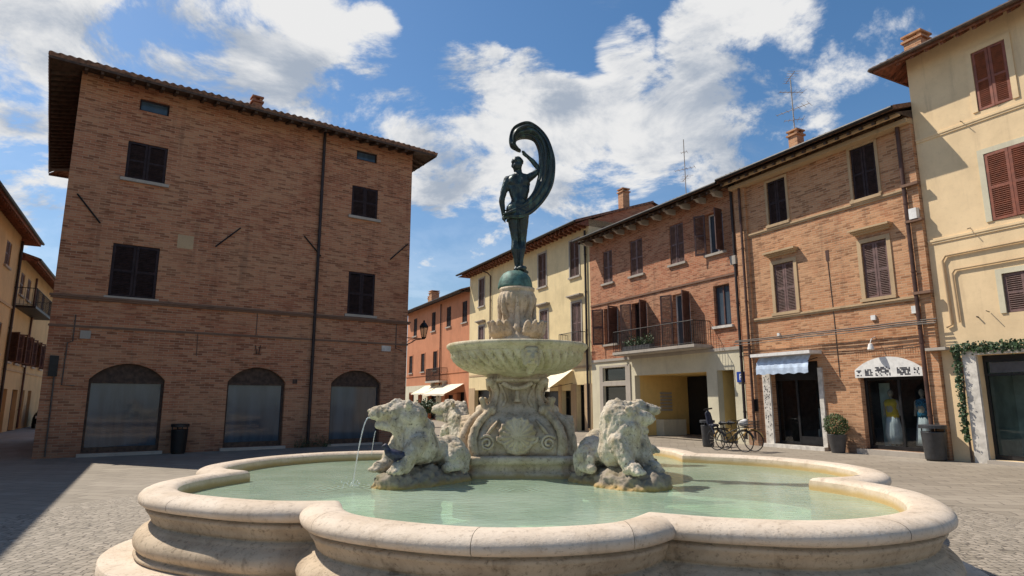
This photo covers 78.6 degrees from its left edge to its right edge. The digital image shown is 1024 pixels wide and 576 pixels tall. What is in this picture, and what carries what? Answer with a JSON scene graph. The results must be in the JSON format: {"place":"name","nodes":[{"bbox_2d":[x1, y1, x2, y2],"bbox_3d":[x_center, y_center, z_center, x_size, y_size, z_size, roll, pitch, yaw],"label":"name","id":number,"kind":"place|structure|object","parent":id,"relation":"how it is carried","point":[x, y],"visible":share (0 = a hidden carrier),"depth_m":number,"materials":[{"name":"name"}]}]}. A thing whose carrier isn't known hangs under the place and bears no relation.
{"place":"outdoors","nodes":[
{"label":"outdoors","id":0,"kind":"place"},
{"bbox_2d":[0,181,44,411],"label":"ochre house","id":1,"kind":"structure","parent":0,"point":[18,232],"depth_m":31.05,"materials":[{"name":"paint"}]},
{"bbox_2d":[3,240,11,270],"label":"window","id":2,"kind":"structure","parent":1,"relation":"in","point":[8,248],"depth_m":30.51,"materials":[{"name":"brown paint"}]},
{"bbox_2d":[0,252,54,431],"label":"alley house","id":3,"kind":"structure","parent":0,"point":[24,373],"depth_m":35.94,"materials":[{"name":"paint"}]},
{"bbox_2d":[7,390,12,429],"bbox_3d":[-28.062,6.791,34.781,0.165,2.250,1.600,6,-12,-29],"label":"door","id":4,"kind":"structure","parent":3,"relation":"in","point":[12,390],"depth_m":35.28,"materials":[{"name":"brown wood"}]},
{"bbox_2d":[7,332,24,363],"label":"window","id":5,"kind":"structure","parent":3,"relation":"in","point":[16,349],"depth_m":32.39,"materials":[{"name":"brown paint"}]},
{"bbox_2d":[18,273,24,298],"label":"window","id":6,"kind":"structure","parent":3,"relation":"in","point":[22,275],"depth_m":34.12,"materials":[{"name":"brown paint"}]},
{"bbox_2d":[13,335,32,365],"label":"window","id":7,"kind":"structure","parent":3,"relation":"in","point":[28,343],"depth_m":34.98,"materials":[{"name":"brown paint"}]},
{"bbox_2d":[25,279,30,303],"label":"window","id":8,"kind":"structure","parent":3,"relation":"in","point":[29,282],"depth_m":35.80,"materials":[{"name":"brown paint"}]},
{"bbox_2d":[21,338,38,367],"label":"window","id":9,"kind":"structure","parent":3,"relation":"in","point":[35,344],"depth_m":37.20,"materials":[{"name":"brown paint"}]},
{"bbox_2d":[30,342,45,368],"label":"window","id":10,"kind":"structure","parent":3,"relation":"in","point":[40,351],"depth_m":38.86,"materials":[{"name":"brown paint"}]},
{"bbox_2d":[31,410,37,427],"bbox_3d":[-29.042,8.039,39.567,1.744,1.490,3.845,6,-12,-29],"label":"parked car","id":11,"kind":"object","parent":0,"point":[33,422],"visible":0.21,"depth_m":37.76,"materials":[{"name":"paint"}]},
{"bbox_2d":[405,287,469,419],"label":"terracotta house","id":12,"kind":"structure","parent":0,"point":[433,370],"depth_m":53.92,"materials":[{"name":"paint"}]},
{"bbox_2d":[408,355,412,373],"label":"window","id":13,"kind":"structure","parent":12,"relation":"in","point":[410,356],"depth_m":60.68,"materials":[{"name":"black glass"}]},
{"bbox_2d":[412,319,416,337],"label":"window","id":14,"kind":"structure","parent":12,"relation":"in","point":[415,320],"depth_m":60.49,"materials":[{"name":"brown paint"}]},
{"bbox_2d":[420,352,424,372],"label":"window","id":15,"kind":"structure","parent":12,"relation":"in","point":[422,369],"depth_m":57.68,"materials":[{"name":"black glass"}]},
{"bbox_2d":[430,312,435,332],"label":"window","id":16,"kind":"structure","parent":12,"relation":"in","point":[434,313],"depth_m":55.96,"materials":[{"name":"brown paint"}]},
{"bbox_2d":[431,395,435,418],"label":"shop door","id":17,"kind":"structure","parent":12,"relation":"in","point":[432,417],"depth_m":55.52,"materials":[{"name":"glass"}]},
{"bbox_2d":[432,350,437,371],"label":"window","id":18,"kind":"structure","parent":12,"relation":"in","point":[435,352],"depth_m":54.80,"materials":[{"name":"black glass"}]},
{"bbox_2d":[445,306,450,328],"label":"window","id":19,"kind":"structure","parent":12,"relation":"in","point":[449,308],"depth_m":52.76,"materials":[{"name":"brown paint"}]},
{"bbox_2d":[460,301,467,323],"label":"window","id":20,"kind":"structure","parent":12,"relation":"in","point":[464,303],"depth_m":49.72,"materials":[{"name":"brown paint"}]},
{"bbox_2d":[0,0,1007,393],"label":"sky","id":21,"kind":"structure","parent":0,"point":[616,88],"materials":[{"name":"blue"}]},
{"bbox_2d":[0,420,1023,575],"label":"piazza paving","id":22,"kind":"structure","parent":0,"point":[73,516],"depth_m":11.26,"materials":[{"name":"stone"}]},
{"bbox_2d":[170,424,189,453],"bbox_3d":[-10.527,4.765,19.764,0.530,0.920,0.530,0,-10,0],"label":"litter bin","id":23,"kind":"object","parent":22,"relation":"on","point":[178,440],"visible":1,"depth_m":19.59,"materials":[{"name":"black metal"}]},
{"bbox_2d":[31,50,437,458],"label":"brick palazzo","id":24,"kind":"structure","parent":22,"relation":"on","point":[232,274],"depth_m":21.53,"materials":[{"name":"brown brick"}]},
{"bbox_2d":[76,364,163,457],"bbox_3d":[-11.992,3.747,19.358,2.230,2.780,0.390,7,-13,-35],"label":"shop window","id":25,"kind":"structure","parent":24,"relation":"in","point":[123,408],"depth_m":19.42,"materials":[{"name":"grey glass"}]},
{"bbox_2d":[103,243,159,300],"bbox_3d":[-12.108,-0.470,20.030,1.500,1.800,0.310,7,-13,-35],"label":"window","id":26,"kind":"structure","parent":24,"relation":"in","point":[133,271],"depth_m":20.00,"materials":[{"name":"brown paint"}]},
{"bbox_2d":[120,141,168,187],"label":"window","id":27,"kind":"structure","parent":24,"relation":"in","point":[145,164],"depth_m":20.64,"materials":[{"name":"brown paint"}]},
{"bbox_2d":[139,99,169,115],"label":"attic window","id":28,"kind":"structure","parent":24,"relation":"in","point":[148,106],"depth_m":21.13,"materials":[{"name":"glass"}]},
{"bbox_2d":[219,368,284,450],"bbox_3d":[-8.879,4.150,21.595,2.120,2.780,0.390,7,-13,-35],"label":"shop window","id":29,"kind":"structure","parent":24,"relation":"in","point":[254,398],"depth_m":21.67,"materials":[{"name":"grey glass"}]},
{"bbox_2d":[325,371,381,446],"bbox_3d":[-5.955,4.528,23.696,2.180,2.780,0.390,7,-13,-35],"label":"shop window","id":30,"kind":"structure","parent":24,"relation":"in","point":[353,393],"depth_m":23.76,"materials":[{"name":"grey glass"}]},
{"bbox_2d":[344,271,376,318],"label":"window","id":31,"kind":"structure","parent":24,"relation":"in","point":[360,303],"depth_m":24.44,"materials":[{"name":"brown paint"}]},
{"bbox_2d":[348,185,380,222],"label":"window","id":32,"kind":"structure","parent":24,"relation":"in","point":[364,200],"depth_m":25.06,"materials":[{"name":"brown paint"}]},
{"bbox_2d":[357,150,376,162],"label":"attic window","id":33,"kind":"structure","parent":24,"relation":"in","point":[361,155],"depth_m":25.54,"materials":[{"name":"glass"}]},
{"bbox_2d":[407,320,427,343],"bbox_3d":[-3.986,1.849,26.009,1.134,1.109,0.364,7,-13,-35],"label":"wall lantern","id":34,"kind":"object","parent":24,"relation":"attached to","point":[423,325],"depth_m":26.11,"materials":[{"name":"metal"}]},
{"bbox_2d":[294,428,330,447],"bbox_3d":[-7.115,5.374,22.352,1.350,0.730,0.268,7,-13,-35],"label":"weed tuft","id":35,"kind":"object","parent":22,"relation":"on","point":[302,443],"visible":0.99,"depth_m":22.31,"materials":[{"name":"green plant"}]},
{"bbox_2d":[416,396,438,419],"bbox_3d":[-5.362,7.838,39.634,2.143,1.908,2.112,-8,-13,39],"label":"potted tree","id":36,"kind":"object","parent":22,"relation":"on","point":[426,405],"visible":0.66,"depth_m":39.25,"materials":[{"name":"green plant"}]},
{"bbox_2d":[95,286,988,575],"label":"fountain","id":37,"kind":"object","parent":22,"relation":"on","point":[517,428],"visible":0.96,"depth_m":5.35,"materials":[{"name":"stone"}]},
{"bbox_2d":[368,398,471,490],"bbox_3d":[-1.136,2.376,8.052,0.778,1.880,1.514,-9,-14,41],"label":"stone lion","id":38,"kind":"object","parent":37,"relation":"on","point":[430,458],"visible":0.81,"depth_m":7.79},
{"bbox_2d":[381,443,404,461],"bbox_3d":[-1.377,2.033,7.594,0.434,0.291,0.136,4,-11,-20],"label":"pigeon","id":39,"kind":"object","parent":38,"relation":"on","point":[394,455],"visible":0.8,"depth_m":7.53,"materials":[{"name":"grey"}]},
{"bbox_2d":[431,399,468,436],"bbox_3d":[-0.831,2.856,10.760,0.748,1.863,1.522,6,-12,-31],"label":"stone lion","id":40,"kind":"object","parent":37,"relation":"on","point":[450,412],"visible":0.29,"depth_m":10.95},
{"bbox_2d":[498,121,555,288],"bbox_3d":[0.239,-1.353,10.075,0.930,2.787,0.555,0,-10,0],"label":"bronze statue","id":41,"kind":"object","parent":37,"relation":"on","point":[522,206],"visible":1,"depth_m":10.02,"materials":[{"name":"metal"}]},
{"bbox_2d":[190,455,899,545],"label":"water","id":42,"kind":"structure","parent":37,"relation":"in","point":[728,491],"depth_m":6.84,"materials":[{"name":"green liquid"}]},
{"bbox_2d":[334,417,375,487],"bbox_3d":[-1.940,2.026,7.748,0.483,0.839,0.339,0,-10,0],"label":"water jet","id":43,"kind":"object","parent":42,"relation":"on","point":[357,458],"visible":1,"depth_m":7.72,"materials":[{"name":"white"}]},
{"bbox_2d":[568,398,672,491],"bbox_3d":[1.333,2.344,7.918,0.866,1.880,1.499,8,-13,-38],"label":"stone lion","id":44,"kind":"object","parent":37,"relation":"on","point":[615,452],"visible":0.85,"depth_m":7.68},
{"bbox_2d":[699,420,714,446],"bbox_3d":[7.120,5.282,22.724,0.538,0.950,0.538,0,-10,0],"label":"litter bin","id":45,"kind":"object","parent":22,"relation":"on","point":[705,429],"visible":0.64,"depth_m":22.55,"materials":[{"name":"grey plastic"}]},
{"bbox_2d":[703,408,753,451],"bbox_3d":[7.207,4.690,20.726,0.585,1.404,1.798,7,-13,-35],"label":"bicycle","id":46,"kind":"object","parent":22,"relation":"on","point":[709,420],"visible":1,"depth_m":20.87,"materials":[{"name":"black metal"}]},
{"bbox_2d":[738,419,747,426],"bbox_3d":[7.525,4.386,20.338,0.312,0.246,0.239,0,-10,0],"label":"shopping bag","id":47,"kind":"object","parent":46,"relation":"in","point":[743,423],"visible":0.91,"depth_m":20.25,"materials":[{"name":"white paint"}]},
{"bbox_2d":[714,419,763,451],"bbox_3d":[7.568,4.916,20.922,0.585,1.030,1.798,9,-14,-41],"label":"bicycle","id":48,"kind":"object","parent":22,"relation":"on","point":[744,434],"visible":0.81,"depth_m":20.74,"materials":[{"name":"black metal"}]},
{"bbox_2d":[715,102,953,460],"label":"brick shop house","id":49,"kind":"structure","parent":22,"relation":"on","point":[836,289],"depth_m":21.01,"materials":[{"name":"orange brick"}]},
{"bbox_2d":[764,174,790,228],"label":"window","id":50,"kind":"structure","parent":49,"relation":"in","point":[778,209],"depth_m":23.45,"materials":[{"name":"brown paint"}]},
{"bbox_2d":[762,246,800,315],"bbox_3d":[9.973,-0.210,22.864,0.540,2.370,1.380,5,-11,-27],"label":"window","id":51,"kind":"structure","parent":49,"relation":"in","point":[786,275],"depth_m":22.86,"materials":[{"name":"brown paint"}]},
{"bbox_2d":[776,71,809,127],"bbox_3d":[11.351,-7.421,25.219,1.361,2.440,0.994,-4,-11,21],"label":"tv antenna","id":52,"kind":"object","parent":49,"relation":"on","point":[791,92],"visible":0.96,"depth_m":25.27,"materials":[{"name":"grey metal"}]},
{"bbox_2d":[818,408,822,436],"bbox_3d":[10.998,4.835,21.815,0.510,1.250,0.510,-7,-12,34],"label":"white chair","id":53,"kind":"object","parent":49,"relation":"in","point":[819,430],"visible":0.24,"depth_m":22.11,"materials":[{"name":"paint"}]},
{"bbox_2d":[846,138,882,203],"bbox_3d":[11.589,-3.796,20.490,0.370,1.950,1.060,5,-11,-27],"label":"window","id":54,"kind":"structure","parent":49,"relation":"in","point":[864,159],"depth_m":20.45,"materials":[{"name":"brown paint"}]},
{"bbox_2d":[847,221,897,302],"bbox_3d":[11.546,-0.783,19.845,0.540,2.370,1.340,5,-11,-27],"label":"window","id":55,"kind":"structure","parent":49,"relation":"in","point":[879,275],"depth_m":19.83,"materials":[{"name":"brown paint"}]},
{"bbox_2d":[855,357,922,377],"bbox_3d":[11.515,2.420,19.208,0.050,0.620,2.100,5,-11,-27],"label":"awning","id":56,"kind":"object","parent":49,"relation":"attached to","point":[888,367],"visible":1,"depth_m":19.14,"materials":[{"name":"white fabric"}]},
{"bbox_2d":[883,389,902,445],"bbox_3d":[11.935,4.053,19.583,0.456,1.740,0.491,-1,-10,7],"label":"mannequin","id":57,"kind":"object","parent":49,"relation":"in","point":[893,430],"visible":1,"depth_m":19.46},
{"bbox_2d":[914,389,928,445],"bbox_3d":[12.323,3.890,18.679,0.507,1.740,0.600,5,-11,-27],"label":"mannequin","id":58,"kind":"object","parent":49,"relation":"in","point":[920,407],"visible":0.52,"depth_m":18.65},
{"bbox_2d":[822,413,849,452],"bbox_3d":[10.464,4.656,20.119,0.819,1.261,0.828,0,-10,0],"label":"potted bush","id":59,"kind":"object","parent":22,"relation":"on","point":[837,441],"visible":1,"depth_m":19.94,"materials":[{"name":"green plant"}]},
{"bbox_2d":[918,424,947,461],"bbox_3d":[11.800,4.320,17.461,0.694,0.980,0.694,0,-10,0],"label":"litter bin","id":60,"kind":"object","parent":22,"relation":"on","point":[934,445],"visible":1,"depth_m":17.24,"materials":[{"name":"grey plastic"}]},
{"bbox_2d":[867,0,1023,466],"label":"yellow shuttered house","id":61,"kind":"structure","parent":22,"relation":"on","point":[964,82],"depth_m":17.37,"materials":[{"name":"paint"}]},
{"bbox_2d":[950,338,1023,462],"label":"ivy","id":62,"kind":"object","parent":61,"relation":"attached to","point":[956,350],"visible":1,"depth_m":17.05,"materials":[{"name":"green plant"}]},
{"bbox_2d":[964,32,1019,113],"bbox_3d":[13.385,-5.936,17.380,0.311,1.900,1.120,5,-11,-27],"label":"window","id":63,"kind":"structure","parent":61,"relation":"in","point":[994,75],"depth_m":17.29,"materials":[{"name":"brown paint"}]},
{"bbox_2d":[976,136,1023,221],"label":"window","id":64,"kind":"structure","parent":61,"relation":"in","point":[1004,179],"depth_m":16.84,"materials":[{"name":"brown paint"}]},
{"bbox_2d":[995,265,1023,312],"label":"window","id":65,"kind":"structure","parent":61,"relation":"in","point":[1013,282],"depth_m":16.51,"materials":[{"name":"brown paint"}]},
{"bbox_2d":[455,187,692,431],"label":"yellow house","id":66,"kind":"structure","parent":0,"point":[556,262],"depth_m":36.80,"materials":[{"name":"paint"}]},
{"bbox_2d":[475,319,484,339],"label":"window","id":67,"kind":"structure","parent":66,"relation":"in","point":[481,330],"depth_m":46.54,"materials":[{"name":"brown paint"}]},
{"bbox_2d":[477,276,484,308],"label":"window","id":68,"kind":"structure","parent":66,"relation":"in","point":[481,304],"depth_m":47.10,"materials":[{"name":"brown paint"}]},
{"bbox_2d":[478,390,488,404],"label":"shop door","id":69,"kind":"structure","parent":66,"relation":"in","point":[481,393],"depth_m":46.27,"materials":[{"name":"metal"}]},
{"bbox_2d":[536,250,546,289],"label":"window","id":70,"kind":"structure","parent":66,"relation":"in","point":[542,263],"depth_m":39.12,"materials":[{"name":"brown paint"}]},
{"bbox_2d":[536,302,549,338],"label":"window","id":71,"kind":"structure","parent":66,"relation":"in","point":[544,314],"depth_m":38.22,"materials":[{"name":"brown paint"}]},
{"bbox_2d":[544,391,557,406],"bbox_3d":[2.464,7.193,37.155,0.100,2.100,2.300,5,-11,-27],"label":"shop door","id":72,"kind":"structure","parent":66,"relation":"in","point":[550,394],"depth_m":37.39,"materials":[{"name":"metal"}]},
{"bbox_2d":[566,391,570,414],"bbox_3d":[3.376,6.917,35.396,0.100,2.180,1.000,5,-11,-27],"label":"shop door","id":73,"kind":"structure","parent":66,"relation":"in","point":[568,393],"depth_m":35.78,"materials":[{"name":"metal"}]},
{"bbox_2d":[568,237,580,279],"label":"window","id":74,"kind":"structure","parent":66,"relation":"in","point":[573,248],"depth_m":35.83,"materials":[{"name":"brown paint"}]},
{"bbox_2d":[566,293,582,342],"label":"window","id":75,"kind":"structure","parent":66,"relation":"in","point":[575,306],"depth_m":35.10,"materials":[{"name":"brown paint"}]},
{"bbox_2d":[581,385,584,430],"bbox_3d":[4.037,6.541,34.153,0.100,2.480,0.800,5,-11,-27],"label":"shop door","id":76,"kind":"structure","parent":66,"relation":"in","point":[582,386],"depth_m":34.40,"materials":[{"name":"glass"}]},
{"bbox_2d":[572,179,748,444],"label":"red brick house","id":77,"kind":"structure","parent":0,"point":[665,275],"depth_m":28.67,"materials":[{"name":"red brick"}]},
{"bbox_2d":[592,305,618,346],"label":"window","id":78,"kind":"structure","parent":77,"relation":"in","point":[612,313],"depth_m":32.50,"materials":[{"name":"brown paint"}]},
{"bbox_2d":[601,250,613,285],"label":"window","id":79,"kind":"structure","parent":77,"relation":"in","point":[608,274],"depth_m":32.88,"materials":[{"name":"brown paint"}]},
{"bbox_2d":[605,367,624,380],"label":"shop window","id":80,"kind":"structure","parent":77,"relation":"in","point":[611,374],"depth_m":31.69,"materials":[{"name":"grey glass"}]},
{"bbox_2d":[606,386,625,402],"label":"shop window","id":81,"kind":"structure","parent":77,"relation":"in","point":[612,392],"depth_m":31.56,"materials":[{"name":"grey glass"}]},
{"bbox_2d":[620,299,647,351],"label":"window","id":82,"kind":"structure","parent":77,"relation":"in","point":[640,308],"depth_m":30.60,"materials":[{"name":"brown paint"}]},
{"bbox_2d":[627,238,644,278],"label":"window","id":83,"kind":"structure","parent":77,"relation":"in","point":[636,246],"depth_m":30.76,"materials":[{"name":"brown paint"}]},
{"bbox_2d":[622,333,653,351],"bbox_3d":[5.844,2.513,28.958,0.395,0.760,2.072,5,-11,-27],"label":"flower box","id":84,"kind":"object","parent":77,"relation":"on","point":[643,344],"visible":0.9,"depth_m":28.75,"materials":[{"name":"green plant"}]},
{"bbox_2d":[660,290,691,346],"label":"window","id":85,"kind":"structure","parent":77,"relation":"in","point":[683,311],"depth_m":27.94,"materials":[{"name":"brown paint"}]},
{"bbox_2d":[667,222,686,267],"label":"window","id":86,"kind":"structure","parent":77,"relation":"in","point":[676,231],"depth_m":28.22,"materials":[{"name":"brown paint"}]},
{"bbox_2d":[674,139,695,192],"bbox_3d":[8.906,-5.892,31.912,0.912,3.600,1.059,5,-11,-27],"label":"tv antenna","id":87,"kind":"object","parent":77,"relation":"on","point":[684,167],"visible":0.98,"depth_m":32.00,"materials":[{"name":"grey metal"}]},
{"bbox_2d":[693,207,726,257],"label":"window","id":88,"kind":"structure","parent":77,"relation":"in","point":[715,220],"depth_m":26.52,"materials":[{"name":"brown paint"}]},
{"bbox_2d":[687,370,733,434],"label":"gate door","id":89,"kind":"structure","parent":77,"relation":"in","point":[697,385],"depth_m":30.83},
{"bbox_2d":[711,284,733,328],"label":"window","id":90,"kind":"structure","parent":77,"relation":"in","point":[723,307],"depth_m":25.59,"materials":[{"name":"glass"}]},
{"bbox_2d":[737,372,744,381],"bbox_3d":[8.891,3.456,24.288,0.034,0.400,0.380,5,-11,-27],"label":"street sign","id":91,"kind":"object","parent":77,"relation":"attached to","point":[738,376],"visible":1,"depth_m":24.32,"materials":[{"name":"blue metal"}]}
]}

